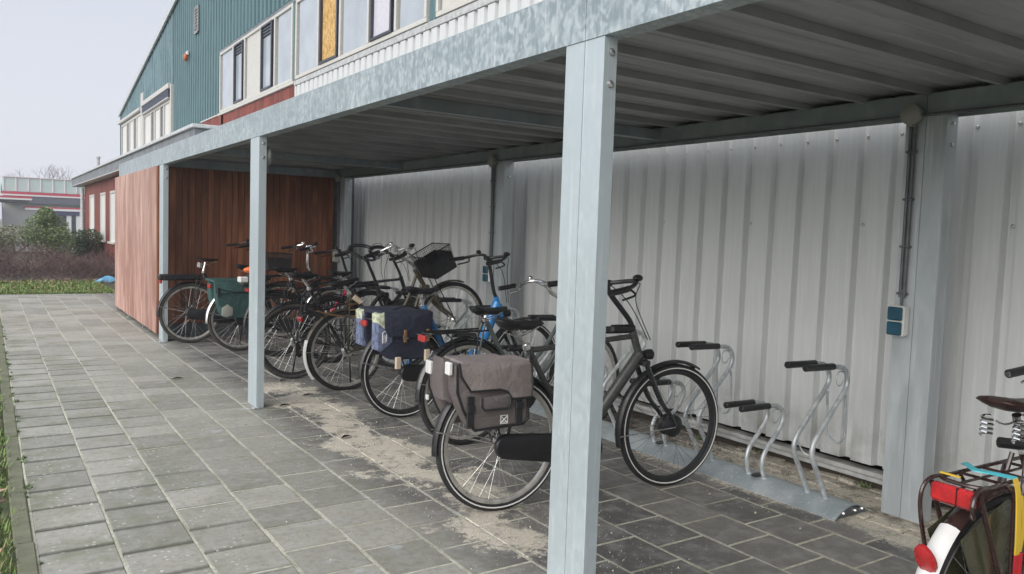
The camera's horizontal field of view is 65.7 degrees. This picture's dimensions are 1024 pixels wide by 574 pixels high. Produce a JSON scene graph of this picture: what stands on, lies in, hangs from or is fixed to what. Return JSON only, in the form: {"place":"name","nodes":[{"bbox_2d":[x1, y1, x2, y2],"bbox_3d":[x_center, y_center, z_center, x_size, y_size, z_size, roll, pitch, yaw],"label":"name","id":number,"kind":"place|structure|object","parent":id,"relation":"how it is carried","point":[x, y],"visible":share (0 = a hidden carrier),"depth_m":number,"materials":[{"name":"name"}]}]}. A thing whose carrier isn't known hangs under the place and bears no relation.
{"place":"outdoors","nodes":[
{"label":"outdoors","id":0,"kind":"place"},
{"bbox_2d":[0,402,14,573],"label":"lawn","id":1,"kind":"structure","parent":0,"point":[5,508],"depth_m":3.82,"materials":[{"name":"plant"}]},
{"bbox_2d":[0,279,114,573],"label":"lawn grass","id":2,"kind":"structure","parent":1,"relation":"on","point":[29,288],"depth_m":14.94,"materials":[{"name":"green plant"}]},
{"bbox_2d":[0,277,114,551],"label":"fallen leaves","id":3,"kind":"object","parent":1,"relation":"on","point":[48,290],"visible":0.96,"depth_m":17.05,"materials":[{"name":"brown plant"}]},
{"bbox_2d":[0,268,114,281],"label":"flower bed","id":4,"kind":"object","parent":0,"point":[61,278],"depth_m":19.11,"materials":[{"name":"soil"}]},
{"bbox_2d":[0,230,15,271],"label":"olive shrub","id":5,"kind":"object","parent":4,"relation":"on","point":[6,238],"visible":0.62,"depth_m":20.63,"materials":[{"name":"green plant"}]},
{"bbox_2d":[22,206,75,261],"bbox_3d":[-12.927,-1.357,22.164,1.308,1.801,1.153,-1,5,-34],"label":"evergreen bush","id":6,"kind":"object","parent":4,"relation":"on","point":[46,222],"visible":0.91,"depth_m":21.98,"materials":[{"name":"green plant"}]},
{"bbox_2d":[0,237,114,279],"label":"bare hedge","id":7,"kind":"object","parent":4,"relation":"on","point":[7,263],"visible":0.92,"depth_m":18.61,"materials":[{"name":"brown plant"}]},
{"bbox_2d":[67,228,103,265],"bbox_3d":[-12.775,-1.179,23.893,1.096,1.237,1.556,2,4,2],"label":"bush","id":8,"kind":"object","parent":4,"relation":"on","point":[83,244],"visible":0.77,"depth_m":23.62,"materials":[{"name":"green plant"}]},
{"bbox_2d":[3,281,114,292],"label":"lawn","id":9,"kind":"structure","parent":0,"point":[111,285],"depth_m":17.22,"materials":[{"name":"plant"}]},
{"bbox_2d":[96,276,114,282],"bbox_3d":[-9.267,-0.168,18.146,0.496,0.182,0.234,-1,5,-34],"label":"plastic bag","id":10,"kind":"object","parent":9,"relation":"on","point":[108,279],"visible":0.8,"depth_m":18.08,"materials":[{"name":"blue plastic"}]},
{"bbox_2d":[0,0,171,218],"label":"sky","id":11,"kind":"structure","parent":0,"point":[68,68],"materials":[{"name":"white"}]},
{"bbox_2d":[0,219,883,564],"bbox_3d":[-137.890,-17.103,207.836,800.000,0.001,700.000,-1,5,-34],"label":"ground","id":12,"kind":"structure","parent":0,"point":[878,467],"depth_m":6.24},
{"bbox_2d":[0,225,56,253],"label":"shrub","id":13,"kind":"object","parent":12,"relation":"on","point":[16,236],"visible":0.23,"depth_m":30.29,"materials":[{"name":"green plant"}]},
{"bbox_2d":[0,176,84,234],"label":"building","id":14,"kind":"structure","parent":12,"relation":"on","point":[22,199],"depth_m":76.67,"materials":[{"name":"metal"}]},
{"bbox_2d":[51,212,84,233],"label":"shop window","id":15,"kind":"structure","parent":14,"relation":"in","point":[73,218],"depth_m":79.03,"materials":[{"name":"grey glass"}]},
{"bbox_2d":[32,165,77,178],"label":"bare tree","id":16,"kind":"object","parent":12,"relation":"on","point":[52,177],"visible":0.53,"depth_m":101.15,"materials":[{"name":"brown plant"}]},
{"bbox_2d":[70,123,216,269],"bbox_3d":[-10.044,-1.811,21.394,1.640,2.970,21.000,-1,5,-34],"label":"annex","id":17,"kind":"object","parent":12,"relation":"on","point":[97,183],"visible":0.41,"depth_m":22.83,"materials":[{"name":"brick"}]},
{"bbox_2d":[89,194,94,235],"bbox_3d":[-13.968,-2.321,26.357,0.110,1.480,1.470,-1,5,-34],"label":"window","id":18,"kind":"structure","parent":17,"relation":"in","point":[91,197],"depth_m":26.40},
{"bbox_2d":[100,192,105,241],"bbox_3d":[-12.341,-2.102,23.906,0.110,1.480,1.370,-1,5,-34],"label":"window","id":19,"kind":"structure","parent":17,"relation":"in","point":[102,195],"depth_m":23.95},
{"bbox_2d":[107,190,114,244],"bbox_3d":[-11.100,-1.935,22.036,0.110,1.480,1.270,-1,5,-34],"label":"window","id":20,"kind":"structure","parent":17,"relation":"in","point":[112,193],"depth_m":22.22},
{"bbox_2d":[118,0,1023,508],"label":"office building","id":21,"kind":"structure","parent":12,"relation":"on","point":[766,258],"depth_m":5.48,"materials":[{"name":"metal"}]},
{"bbox_2d":[121,113,139,154],"bbox_3d":[-13.247,-5.251,27.626,0.073,1.180,4.500,-1,5,-34],"label":"window","id":22,"kind":"structure","parent":21,"relation":"in","point":[130,130],"depth_m":27.78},
{"bbox_2d":[143,99,169,144],"bbox_3d":[-10.534,-4.810,23.538,0.073,1.030,4.350,-1,5,-34],"label":"window","id":23,"kind":"structure","parent":21,"relation":"in","point":[156,124],"depth_m":23.45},
{"bbox_2d":[183,51,188,60],"bbox_3d":[-8.079,-5.714,19.641,0.128,0.260,0.160,-1,5,-34],"label":"alarm light","id":24,"kind":"object","parent":21,"relation":"attached to","point":[185,56],"visible":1,"depth_m":19.59,"materials":[{"name":"orange plastic"}]},
{"bbox_2d":[194,5,198,34],"bbox_3d":[-7.468,-6.328,18.788,0.040,0.620,0.400,-1,5,-34],"label":"wall vent","id":25,"kind":"object","parent":21,"relation":"attached to","point":[196,19],"depth_m":18.80,"materials":[{"name":"white metal"}]},
{"bbox_2d":[219,3,293,112],"bbox_3d":[-4.943,-4.212,15.093,0.090,1.275,4.880,-1,5,-34],"label":"window","id":26,"kind":"structure","parent":21,"relation":"in","point":[260,62],"depth_m":14.73,"materials":[{"name":"white glass"}]},
{"bbox_2d":[295,0,429,79],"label":"window","id":27,"kind":"structure","parent":21,"relation":"in","point":[327,32],"depth_m":11.23,"materials":[{"name":"white glass"}]},
{"bbox_2d":[435,0,477,17],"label":"window","id":28,"kind":"structure","parent":21,"relation":"in","point":[443,7],"depth_m":8.69,"materials":[{"name":"white glass"}]},
{"bbox_2d":[352,333,949,542],"bbox_3d":[1.067,1.086,5.739,0.619,0.077,12.200,-1,5,-34],"label":"bicycle rack","id":29,"kind":"object","parent":12,"relation":"on","point":[848,489],"visible":0.21,"depth_m":4.75,"materials":[{"name":"silver metal"}]},
{"bbox_2d":[0,293,927,573],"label":"pavement","id":30,"kind":"structure","parent":0,"point":[206,439],"depth_m":4.30,"materials":[{"name":"concrete"}]},
{"bbox_2d":[156,239,305,342],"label":"bicycle","id":31,"kind":"object","parent":30,"relation":"on","point":[192,312],"visible":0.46,"depth_m":9.26,"materials":[{"name":"black paint"}]},
{"bbox_2d":[115,160,353,337],"bbox_3d":[-4.206,-0.596,11.674,2.506,2.180,3.697,-1,5,-34],"label":"timber enclosure","id":32,"kind":"object","parent":30,"relation":"on","point":[208,209],"visible":0.65,"depth_m":10.04,"materials":[{"name":"brown wood"}]},
{"bbox_2d":[205,241,355,350],"bbox_3d":[-2.579,0.093,9.091,1.795,1.234,0.631,-1,5,-35],"label":"bicycle","id":33,"kind":"object","parent":30,"relation":"on","point":[210,311],"visible":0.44,"depth_m":8.92,"materials":[{"name":"black paint"}]},
{"bbox_2d":[205,278,248,317],"bbox_3d":[-3.095,0.121,8.726,0.445,0.420,0.437,-1,5,-35],"label":"pannier","id":34,"kind":"object","parent":33,"relation":"attached to","point":[230,296],"visible":0.82,"depth_m":8.55,"materials":[{"name":"green fabric"}]},
{"bbox_2d":[243,246,391,355],"bbox_3d":[-2.074,0.146,8.792,1.796,1.187,0.631,-1,5,-36],"label":"bicycle","id":35,"kind":"object","parent":30,"relation":"on","point":[360,294],"visible":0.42,"depth_m":8.55,"materials":[{"name":"black paint"}]},
{"bbox_2d":[237,267,268,285],"bbox_3d":[-2.713,-0.116,8.311,0.300,0.205,0.140,-1,5,-36],"label":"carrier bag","id":36,"kind":"object","parent":35,"relation":"on","point":[243,280],"visible":0.4,"depth_m":8.23,"materials":[{"name":"white plastic"}]},
{"bbox_2d":[264,243,429,378],"bbox_3d":[-1.548,0.212,7.549,1.796,1.271,0.573,-1,5,-33],"label":"bicycle","id":37,"kind":"object","parent":30,"relation":"on","point":[296,341],"visible":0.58,"depth_m":7.34,"materials":[{"name":"black paint"}]},
{"bbox_2d":[299,250,440,362],"bbox_3d":[-1.432,0.192,8.511,1.796,1.177,0.631,-1,5,-37],"label":"bicycle","id":38,"kind":"object","parent":30,"relation":"on","point":[325,298],"visible":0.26,"depth_m":8.24,"materials":[{"name":"black paint"}]},
{"bbox_2d":[297,242,483,390],"bbox_3d":[-1.046,0.210,7.099,1.802,1.164,0.631,-16,13,-32],"label":"bicycle","id":39,"kind":"object","parent":30,"relation":"on","point":[435,264],"visible":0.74,"depth_m":7.02,"materials":[{"name":"brown metal"}]},
{"bbox_2d":[317,295,362,318],"bbox_3d":[-1.478,0.205,6.788,0.421,0.217,0.126,-16,13,-32],"label":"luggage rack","id":40,"kind":"object","parent":39,"relation":"attached to","point":[357,299],"visible":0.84,"depth_m":6.82,"materials":[{"name":"metal"}]},
{"bbox_2d":[30,372,834,573],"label":"grit","id":41,"kind":"object","parent":30,"relation":"on","point":[418,472],"visible":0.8,"depth_m":4.67,"materials":[{"name":"beige sand"}]},
{"bbox_2d":[0,326,870,563],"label":"weeds","id":42,"kind":"object","parent":30,"relation":"on","point":[29,486],"visible":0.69,"depth_m":5.19,"materials":[{"name":"green plant"}]},
{"bbox_2d":[358,250,554,416],"bbox_3d":[-0.355,0.344,6.198,1.795,1.257,0.631,-1,5,-34],"label":"bicycle","id":43,"kind":"object","parent":30,"relation":"on","point":[410,371],"visible":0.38,"depth_m":5.96,"materials":[{"name":"blue paint"}]},
{"bbox_2d":[356,305,432,368],"bbox_3d":[-0.869,0.347,5.840,0.425,0.446,0.449,-1,5,-34],"label":"pannier","id":44,"kind":"object","parent":43,"relation":"attached to","point":[393,332],"visible":0.95,"depth_m":5.69,"materials":[{"name":"blue fabric"}]},
{"bbox_2d":[415,276,618,444],"bbox_3d":[0.164,0.473,5.452,1.788,1.132,0.619,-1,5,-35],"label":"bicycle","id":45,"kind":"object","parent":30,"relation":"on","point":[451,346],"visible":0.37,"depth_m":5.21,"materials":[{"name":"green paint"}]},
{"bbox_2d":[118,0,1023,573],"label":"bike shelter","id":46,"kind":"object","parent":30,"relation":"on","point":[584,90],"visible":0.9,"depth_m":3.89,"materials":[{"name":"metal"}]},
{"bbox_2d":[267,145,271,165],"bbox_3d":[-1.875,-1.003,6.073,0.062,0.160,0.160,-1,5,-34],"label":"shelter lamp","id":47,"kind":"object","parent":46,"relation":"attached to","point":[269,155],"visible":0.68,"depth_m":6.01,"materials":[{"name":"grey plastic"}]},
{"bbox_2d":[332,173,340,261],"bbox_3d":[-2.330,-0.917,10.545,0.075,1.174,0.104,-1,5,-34],"label":"conduit","id":48,"kind":"object","parent":46,"relation":"attached to","point":[338,180],"visible":0.83,"depth_m":10.54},
{"bbox_2d":[482,155,496,281],"bbox_3d":[-0.207,-0.631,7.346,0.075,1.174,0.104,-1,5,-34],"label":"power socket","id":49,"kind":"object","parent":46,"relation":"attached to","point":[491,162],"visible":0.78,"depth_m":7.34,"materials":[{"name":"white plastic"}]},
{"bbox_2d":[886,104,923,336],"bbox_3d":[1.993,-0.334,4.030,0.075,1.174,0.104,-1,5,-34],"label":"power socket","id":50,"kind":"object","parent":46,"relation":"attached to","point":[911,117],"visible":1,"depth_m":4.03,"materials":[{"name":"white plastic"}]},
{"bbox_2d":[431,275,717,510],"bbox_3d":[0.416,0.525,4.220,1.796,1.212,0.631,0,4,-28],"label":"bicycle","id":51,"kind":"object","parent":30,"relation":"on","point":[532,446],"visible":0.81,"depth_m":4.23,"materials":[{"name":"grey paint"}]},
{"bbox_2d":[425,354,533,431],"bbox_3d":[-0.169,0.515,3.879,0.422,0.363,0.391,0,4,-28],"label":"pannier","id":52,"kind":"object","parent":51,"relation":"attached to","point":[482,392],"visible":0.98,"depth_m":3.74,"materials":[{"name":"beige fabric"}]},
{"bbox_2d":[316,276,868,520],"bbox_3d":[-0.315,0.521,7.114,0.418,0.788,7.408,-1,5,-34],"label":"bike rack","id":53,"kind":"object","parent":30,"relation":"on","point":[822,503],"visible":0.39,"depth_m":4.66,"materials":[{"name":"metal"}]},
{"bbox_2d":[914,366,1023,573],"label":"bicycle","id":54,"kind":"object","parent":30,"relation":"on","point":[971,532],"visible":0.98,"depth_m":2.21,"materials":[{"name":"brown paint"}]},
{"bbox_2d":[940,462,1023,573],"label":"elastic strap","id":55,"kind":"object","parent":54,"relation":"on","point":[1019,540],"visible":1,"depth_m":2.21,"materials":[{"name":"rubber"}]},
{"label":"road","id":56,"kind":"structure","parent":0,"visible":0},
{"bbox_2d":[8,250,76,252],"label":"kerb","id":57,"kind":"structure","parent":56,"relation":"on","point":[35,252],"depth_m":32.65,"materials":[{"name":"concrete"}]}
]}

